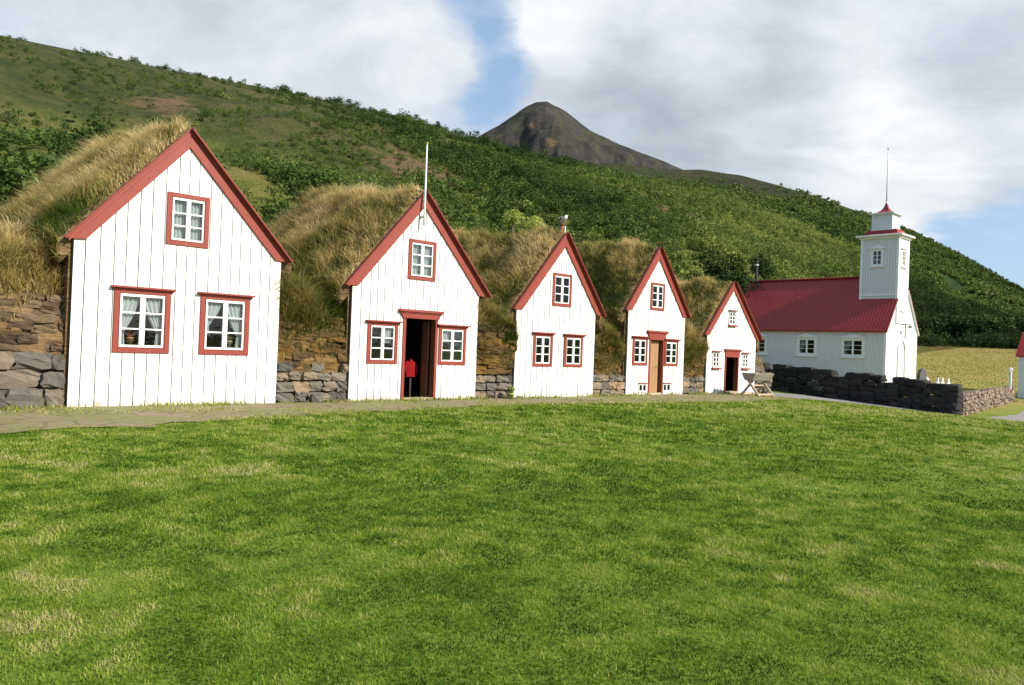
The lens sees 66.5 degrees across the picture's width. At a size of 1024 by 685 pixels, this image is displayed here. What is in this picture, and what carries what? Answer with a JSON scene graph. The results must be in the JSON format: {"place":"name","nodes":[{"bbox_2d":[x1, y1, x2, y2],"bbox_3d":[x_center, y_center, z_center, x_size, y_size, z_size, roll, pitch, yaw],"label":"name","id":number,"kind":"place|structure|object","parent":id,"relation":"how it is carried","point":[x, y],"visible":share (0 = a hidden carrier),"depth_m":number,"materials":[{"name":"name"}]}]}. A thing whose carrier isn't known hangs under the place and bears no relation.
{"place":"outdoors","nodes":[
{"label":"outdoors","id":0,"kind":"place"},
{"bbox_2d":[0,394,798,432],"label":"path","id":1,"kind":"structure","parent":0,"point":[13,420],"depth_m":14.94,"materials":[{"name":"beige gravel"}]},
{"bbox_2d":[310,393,323,402],"bbox_3d":[-4.511,1.295,18.045,0.301,0.279,0.236,2,0,-19],"label":"loose stone","id":2,"kind":"object","parent":1,"relation":"on","point":[315,397],"visible":0.79,"depth_m":17.95,"materials":[{"name":"grey stone"}]},
{"bbox_2d":[507,386,514,398],"bbox_3d":[-0.034,1.411,21.968,0.242,0.381,0.226,3,-1,-43],"label":"potted plant","id":3,"kind":"object","parent":1,"relation":"on","point":[511,393],"visible":0.99,"depth_m":21.90,"materials":[{"name":"green plant"}]},
{"bbox_2d":[740,373,773,396],"bbox_3d":[9.232,1.602,29.372,1.100,0.904,0.936,3,-1,-35],"label":"trough trestle","id":4,"kind":"object","parent":1,"relation":"on","point":[753,377],"visible":0.92,"depth_m":29.21,"materials":[{"name":"grey wood"}]},
{"bbox_2d":[0,35,1000,352],"bbox_3d":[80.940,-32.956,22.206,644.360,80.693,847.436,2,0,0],"label":"hillside","id":5,"kind":"structure","parent":0,"point":[18,85],"depth_m":122.58,"materials":[{"name":"green plant"}]},
{"bbox_2d":[0,196,14,212],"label":"bush","id":6,"kind":"object","parent":5,"relation":"on","point":[3,199],"visible":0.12,"depth_m":41.84,"materials":[{"name":"green plant"}]},
{"bbox_2d":[0,117,27,151],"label":"bush","id":7,"kind":"object","parent":5,"relation":"on","point":[2,130],"visible":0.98,"depth_m":54.72,"materials":[{"name":"green plant"}]},
{"bbox_2d":[1,170,29,193],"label":"bush","id":8,"kind":"object","parent":5,"relation":"on","point":[2,182],"visible":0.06,"depth_m":46.82,"materials":[{"name":"green plant"}]},
{"bbox_2d":[5,176,36,193],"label":"bush","id":9,"kind":"object","parent":5,"relation":"on","point":[12,192],"visible":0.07,"depth_m":46.78,"materials":[{"name":"green plant"}]},
{"bbox_2d":[8,177,43,205],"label":"bush","id":10,"kind":"object","parent":5,"relation":"on","point":[19,192],"visible":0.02,"depth_m":41.68,"materials":[{"name":"green plant"}]},
{"bbox_2d":[0,138,64,201],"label":"bush","id":11,"kind":"object","parent":5,"relation":"on","point":[17,173],"visible":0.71,"depth_m":44.45,"materials":[{"name":"green plant"}]},
{"bbox_2d":[6,147,62,179],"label":"bush","id":12,"kind":"object","parent":5,"relation":"on","point":[24,159],"visible":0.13,"depth_m":50.75,"materials":[{"name":"green plant"}]},
{"bbox_2d":[46,132,82,160],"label":"bush","id":13,"kind":"object","parent":5,"relation":"on","point":[57,145],"visible":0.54,"depth_m":60.52,"materials":[{"name":"green plant"}]},
{"bbox_2d":[63,108,116,149],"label":"bush","id":14,"kind":"object","parent":5,"relation":"on","point":[96,129],"visible":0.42,"depth_m":70.91,"materials":[{"name":"green plant"}]},
{"bbox_2d":[217,153,230,169],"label":"bush","id":15,"kind":"object","parent":5,"relation":"on","point":[228,162],"visible":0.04,"depth_m":74.05,"materials":[{"name":"green plant"}]},
{"bbox_2d":[253,197,291,220],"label":"bush","id":16,"kind":"object","parent":5,"relation":"on","point":[270,207],"visible":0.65,"depth_m":67.05,"materials":[{"name":"green plant"}]},
{"bbox_2d":[262,205,287,225],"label":"bush","id":17,"kind":"object","parent":5,"relation":"on","point":[274,216],"visible":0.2,"depth_m":65.39,"materials":[{"name":"green plant"}]},
{"bbox_2d":[264,164,298,184],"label":"bush","id":18,"kind":"object","parent":5,"relation":"on","point":[288,172],"visible":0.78,"depth_m":82.95,"materials":[{"name":"green plant"}]},
{"bbox_2d":[279,83,291,92],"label":"bush","id":19,"kind":"object","parent":5,"relation":"on","point":[286,89],"visible":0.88,"depth_m":199.99,"materials":[{"name":"green plant"}]},
{"bbox_2d":[280,177,312,195],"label":"bush","id":20,"kind":"object","parent":5,"relation":"on","point":[291,184],"visible":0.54,"depth_m":79.37,"materials":[{"name":"green plant"}]},
{"bbox_2d":[293,162,317,172],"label":"bush","id":21,"kind":"object","parent":5,"relation":"on","point":[303,164],"visible":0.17,"depth_m":92.26,"materials":[{"name":"green plant"}]},
{"bbox_2d":[298,165,339,193],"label":"bush","id":22,"kind":"object","parent":5,"relation":"on","point":[327,179],"visible":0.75,"depth_m":81.71,"materials":[{"name":"green plant"}]},
{"bbox_2d":[344,98,353,105],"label":"bush","id":23,"kind":"object","parent":5,"relation":"on","point":[349,101],"visible":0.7,"depth_m":214.32,"materials":[{"name":"green plant"}]},
{"bbox_2d":[453,127,462,134],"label":"bush","id":24,"kind":"object","parent":5,"relation":"on","point":[456,131],"visible":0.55,"depth_m":238.33,"materials":[{"name":"green plant"}]},
{"bbox_2d":[0,34,1023,348],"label":"birch scrub","id":25,"kind":"object","parent":5,"relation":"on","point":[576,192],"visible":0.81,"depth_m":136.72,"materials":[{"name":"green plant"}]},
{"bbox_2d":[502,209,544,232],"bbox_3d":[-0.068,-2.574,36.299,3.327,7.186,3.623,3,-1,-40],"label":"willow shrub","id":26,"kind":"object","parent":5,"relation":"on","point":[532,221],"visible":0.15,"depth_m":35.79,"materials":[{"name":"green plant"}]},
{"bbox_2d":[685,266,749,294],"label":"birch tree","id":27,"kind":"object","parent":5,"relation":"on","point":[726,277],"visible":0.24,"depth_m":61.43,"materials":[{"name":"green plant"}]},
{"bbox_2d":[690,245,777,295],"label":"birch tree","id":28,"kind":"object","parent":5,"relation":"on","point":[764,266],"visible":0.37,"depth_m":62.23,"materials":[{"name":"green plant"}]},
{"bbox_2d":[744,271,795,283],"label":"birch tree","id":29,"kind":"object","parent":5,"relation":"on","point":[783,276],"visible":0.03,"depth_m":65.70,"materials":[{"name":"green plant"}]},
{"bbox_2d":[916,316,942,337],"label":"birch tree","id":30,"kind":"object","parent":5,"relation":"on","point":[922,324],"visible":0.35,"depth_m":102.80,"materials":[{"name":"green plant"}]},
{"bbox_2d":[916,316,965,335],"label":"birch tree","id":31,"kind":"object","parent":5,"relation":"on","point":[934,323],"visible":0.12,"depth_m":104.14,"materials":[{"name":"green plant"}]},
{"bbox_2d":[930,313,979,340],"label":"birch tree","id":32,"kind":"object","parent":5,"relation":"on","point":[957,325],"visible":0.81,"depth_m":102.58,"materials":[{"name":"green plant"}]},
{"bbox_2d":[938,311,999,331],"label":"birch tree","id":33,"kind":"object","parent":5,"relation":"on","point":[964,315],"visible":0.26,"depth_m":103.15,"materials":[{"name":"green plant"}]},
{"bbox_2d":[974,315,1021,337],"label":"birch tree","id":34,"kind":"object","parent":5,"relation":"on","point":[1006,329],"visible":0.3,"depth_m":102.49,"materials":[{"name":"green plant"}]},
{"bbox_2d":[996,315,1023,329],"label":"birch tree","id":35,"kind":"object","parent":5,"relation":"on","point":[1016,319],"visible":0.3,"depth_m":105.28,"materials":[{"name":"green plant"}]},
{"bbox_2d":[1007,315,1023,333],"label":"birch tree","id":36,"kind":"object","parent":5,"relation":"on","point":[1020,326],"visible":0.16,"depth_m":105.76,"materials":[{"name":"green plant"}]},
{"bbox_2d":[0,348,1023,684],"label":"ground","id":37,"kind":"structure","parent":0,"point":[1012,408],"depth_m":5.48,"materials":[{"name":"green plant"}]},
{"bbox_2d":[0,210,76,407],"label":"turf wall","id":38,"kind":"structure","parent":37,"relation":"on","point":[32,327],"depth_m":14.37,"materials":[{"name":"grey stone"}]},
{"bbox_2d":[0,112,294,406],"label":"turf house","id":39,"kind":"structure","parent":37,"relation":"on","point":[164,234],"depth_m":15.94,"materials":[{"name":"white paint"}]},
{"bbox_2d":[125,330,134,343],"bbox_3d":[-7.538,-0.116,15.425,0.170,0.282,0.136,3,-1,-43],"label":"flower pot","id":40,"kind":"object","parent":39,"relation":"in","point":[129,339],"visible":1,"depth_m":15.39,"materials":[{"name":"brown ceramic"}]},
{"bbox_2d":[111,285,176,353],"bbox_3d":[-7.322,-0.442,15.461,1.210,1.300,0.215,3,-1,-43],"label":"window","id":41,"kind":"structure","parent":39,"relation":"in","point":[156,302],"depth_m":15.45,"materials":[{"name":"red paint"}]},
{"bbox_2d":[166,191,209,248],"bbox_3d":[-6.675,-2.504,16.060,0.860,1.060,0.148,3,-1,-43],"label":"window","id":42,"kind":"structure","parent":39,"relation":"in","point":[193,209],"depth_m":16.04,"materials":[{"name":"red paint"}]},
{"bbox_2d":[198,291,254,354],"bbox_3d":[-6.110,-0.386,16.610,1.215,1.300,0.215,3,-1,-43],"label":"window","id":43,"kind":"structure","parent":39,"relation":"in","point":[236,308],"depth_m":16.61,"materials":[{"name":"red paint"}]},
{"bbox_2d":[227,334,232,346],"bbox_3d":[-6.093,-0.049,16.795,0.173,0.280,0.136,3,-1,-43],"label":"flower pot","id":44,"kind":"object","parent":39,"relation":"in","point":[229,337],"visible":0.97,"depth_m":16.76,"materials":[{"name":"beige ceramic"}]},
{"bbox_2d":[256,255,359,402],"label":"turf wall","id":45,"kind":"structure","parent":37,"relation":"on","point":[312,358],"depth_m":18.00,"materials":[{"name":"brown stone"}]},
{"bbox_2d":[262,142,494,400],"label":"turf house","id":46,"kind":"structure","parent":37,"relation":"on","point":[396,267],"depth_m":20.30,"materials":[{"name":"white paint"}]},
{"bbox_2d":[365,320,402,363],"bbox_3d":[-3.216,-0.008,19.360,1.040,1.070,0.215,3,-1,-43],"label":"window","id":47,"kind":"structure","parent":46,"relation":"in","point":[386,326],"depth_m":19.35,"materials":[{"name":"red paint"}]},
{"bbox_2d":[404,357,417,396],"bbox_3d":[-2.696,0.922,20.672,0.432,1.099,0.202,3,-1,-43],"label":"mailbox","id":48,"kind":"object","parent":46,"relation":"in","point":[411,368],"visible":0.97,"depth_m":20.63,"materials":[{"name":"red metal"}]},
{"bbox_2d":[407,238,436,281],"bbox_3d":[-2.344,-2.120,20.171,0.880,1.030,0.148,3,-1,-43],"label":"window","id":49,"kind":"structure","parent":46,"relation":"in","point":[414,244],"depth_m":20.15,"materials":[{"name":"red paint"}]},
{"bbox_2d":[420,321,429,396],"bbox_3d":[-2.331,0.427,20.653,0.111,1.990,0.250,3,-1,-43],"label":"door","id":50,"kind":"structure","parent":46,"relation":"in","point":[426,324],"depth_m":20.63,"materials":[{"name":"brown wood"}]},
{"bbox_2d":[437,324,470,364],"bbox_3d":[-1.606,0.066,20.887,1.080,1.070,0.215,3,-1,-43],"label":"window","id":51,"kind":"structure","parent":46,"relation":"in","point":[444,329],"depth_m":20.86,"materials":[{"name":"red paint"}]},
{"bbox_2d":[474,290,527,397],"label":"turf wall","id":52,"kind":"structure","parent":37,"relation":"on","point":[498,337],"depth_m":21.93,"materials":[{"name":"brown stone"}]},
{"bbox_2d":[452,222,606,397],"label":"turf house","id":53,"kind":"structure","parent":37,"relation":"on","point":[537,279],"depth_m":23.82,"materials":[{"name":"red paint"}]},
{"bbox_2d":[532,332,556,366],"bbox_3d":[0.935,0.208,23.239,0.950,1.020,0.133,3,-1,-43],"label":"window","id":54,"kind":"structure","parent":53,"relation":"in","point":[542,341],"depth_m":23.24,"materials":[{"name":"red paint"}]},
{"bbox_2d":[556,215,567,221],"bbox_3d":[1.565,-3.837,24.156,0.198,0.329,0.680,2,-1,35],"label":"bird","id":55,"kind":"object","parent":53,"relation":"on","point":[562,219],"visible":1,"depth_m":24.06},
{"bbox_2d":[552,272,572,306],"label":"window","id":56,"kind":"structure","parent":53,"relation":"in","point":[562,283],"depth_m":23.78,"materials":[{"name":"red paint"}]},
{"bbox_2d":[563,334,586,366],"bbox_3d":[1.921,0.253,24.176,0.990,1.020,0.133,3,-1,-43],"label":"window","id":57,"kind":"structure","parent":53,"relation":"in","point":[573,343],"depth_m":24.17,"materials":[{"name":"red paint"}]},
{"bbox_2d":[592,313,632,395],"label":"turf wall","id":58,"kind":"structure","parent":37,"relation":"on","point":[609,353],"depth_m":25.57,"materials":[{"name":"green plant"}]},
{"bbox_2d":[574,235,691,394],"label":"turf house","id":59,"kind":"structure","parent":37,"relation":"on","point":[638,291],"depth_m":27.21,"materials":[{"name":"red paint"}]},
{"bbox_2d":[632,336,650,364],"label":"window","id":60,"kind":"structure","parent":59,"relation":"in","point":[640,343],"depth_m":26.48,"materials":[{"name":"red paint"}]},
{"bbox_2d":[638,384,646,391],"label":"window","id":61,"kind":"structure","parent":59,"relation":"in","point":[641,387],"depth_m":26.64,"materials":[{"name":"white paint"}]},
{"bbox_2d":[649,340,658,391],"bbox_3d":[4.908,0.832,27.228,0.640,1.800,0.111,3,-1,-43],"label":"door","id":62,"kind":"structure","parent":59,"relation":"in","point":[654,344],"depth_m":27.30,"materials":[{"name":"paint"}]},
{"bbox_2d":[650,282,664,310],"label":"window","id":63,"kind":"structure","parent":59,"relation":"in","point":[657,297],"depth_m":27.11,"materials":[{"name":"red paint"}]},
{"bbox_2d":[663,383,670,391],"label":"window","id":64,"kind":"structure","parent":59,"relation":"in","point":[666,386],"depth_m":27.61,"materials":[{"name":"white paint"}]},
{"bbox_2d":[664,339,681,365],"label":"window","id":65,"kind":"structure","parent":59,"relation":"in","point":[671,346],"depth_m":27.74,"materials":[{"name":"red paint"}]},
{"bbox_2d":[682,320,715,393],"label":"turf wall","id":66,"kind":"structure","parent":37,"relation":"on","point":[695,353],"depth_m":28.81,"materials":[{"name":"plant"}]},
{"bbox_2d":[676,273,762,393],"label":"turf house","id":67,"kind":"structure","parent":37,"relation":"on","point":[720,312],"depth_m":30.57,"materials":[{"name":"white paint"}]},
{"bbox_2d":[712,352,719,367],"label":"window","id":68,"kind":"structure","parent":67,"relation":"in","point":[715,355],"depth_m":29.76,"materials":[{"name":"white paint"}]},
{"bbox_2d":[729,311,735,324],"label":"window","id":69,"kind":"structure","parent":67,"relation":"in","point":[732,314],"depth_m":30.50,"materials":[{"name":"white paint"}]},
{"bbox_2d":[742,353,748,367],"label":"window","id":70,"kind":"structure","parent":67,"relation":"in","point":[745,357],"depth_m":31.23,"materials":[{"name":"white paint"}]},
{"bbox_2d":[754,353,771,393],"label":"turf wall","id":71,"kind":"structure","parent":37,"relation":"on","point":[759,366],"depth_m":32.58,"materials":[{"name":"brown stone"}]},
{"bbox_2d":[744,147,919,382],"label":"church","id":72,"kind":"structure","parent":37,"relation":"on","point":[865,321],"depth_m":52.53,"materials":[{"name":"white paint"}]},
{"bbox_2d":[756,333,768,354],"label":"window","id":73,"kind":"structure","parent":72,"relation":"in","point":[764,336],"depth_m":56.05,"materials":[{"name":"white paint"}]},
{"bbox_2d":[795,333,817,356],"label":"window","id":74,"kind":"structure","parent":72,"relation":"in","point":[802,340],"depth_m":53.79,"materials":[{"name":"white paint"}]},
{"bbox_2d":[839,333,866,358],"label":"window","id":75,"kind":"structure","parent":72,"relation":"in","point":[847,340],"depth_m":51.51,"materials":[{"name":"white paint"}]},
{"bbox_2d":[898,343,903,376],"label":"door","id":76,"kind":"structure","parent":72,"relation":"in","point":[901,351],"depth_m":51.84,"materials":[{"name":"white paint"}]},
{"bbox_2d":[900,295,904,311],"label":"window","id":77,"kind":"structure","parent":72,"relation":"in","point":[902,303],"depth_m":51.53,"materials":[{"name":"white paint"}]},
{"bbox_2d":[761,362,963,414],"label":"stone wall","id":78,"kind":"structure","parent":37,"relation":"on","point":[902,392],"depth_m":33.59,"materials":[{"name":"black stone"}]},
{"bbox_2d":[917,369,926,379],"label":"gravestone","id":79,"kind":"object","parent":37,"relation":"on","point":[921,374],"visible":0.39,"depth_m":41.89,"materials":[{"name":"grey stone"}]},
{"bbox_2d":[916,346,1023,402],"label":"meadow grass","id":80,"kind":"structure","parent":37,"relation":"on","point":[969,354],"depth_m":69.39,"materials":[{"name":"plant"}]},
{"bbox_2d":[961,386,1015,415],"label":"stone wall","id":81,"kind":"structure","parent":37,"relation":"on","point":[975,401],"depth_m":35.93,"materials":[{"name":"beige stone"}]},
{"bbox_2d":[1008,368,1012,387],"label":"post","id":82,"kind":"object","parent":37,"relation":"on","point":[1010,370],"visible":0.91,"depth_m":43.94,"materials":[{"name":"white paint"}]},
{"bbox_2d":[1015,332,1023,397],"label":"house","id":83,"kind":"structure","parent":37,"relation":"on","point":[1020,355],"depth_m":47.46,"materials":[{"name":"white paint"}]},
{"bbox_2d":[0,0,1023,287],"label":"sky","id":84,"kind":"structure","parent":0,"point":[813,96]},
{"bbox_2d":[478,102,682,169],"bbox_3d":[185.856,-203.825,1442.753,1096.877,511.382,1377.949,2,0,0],"label":"mountain","id":85,"kind":"structure","parent":0,"point":[555,131],"depth_m":1392.23,"materials":[{"name":"grey stone"}]},
{"bbox_2d":[586,163,1022,306],"bbox_3d":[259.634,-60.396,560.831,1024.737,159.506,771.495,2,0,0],"label":"distant hill","id":86,"kind":"structure","parent":0,"point":[713,177],"depth_m":601.76,"materials":[{"name":"green plant"}]},
{"bbox_2d":[654,174,1023,315],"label":"scrub","id":87,"kind":"object","parent":86,"relation":"on","point":[937,262],"visible":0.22,"depth_m":519.24,"materials":[{"name":"green plant"}]},
{"bbox_2d":[767,392,1023,420],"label":"gravel path","id":88,"kind":"structure","parent":0,"point":[1019,416],"depth_m":33.04,"materials":[{"name":"grey gravel"}]}
]}

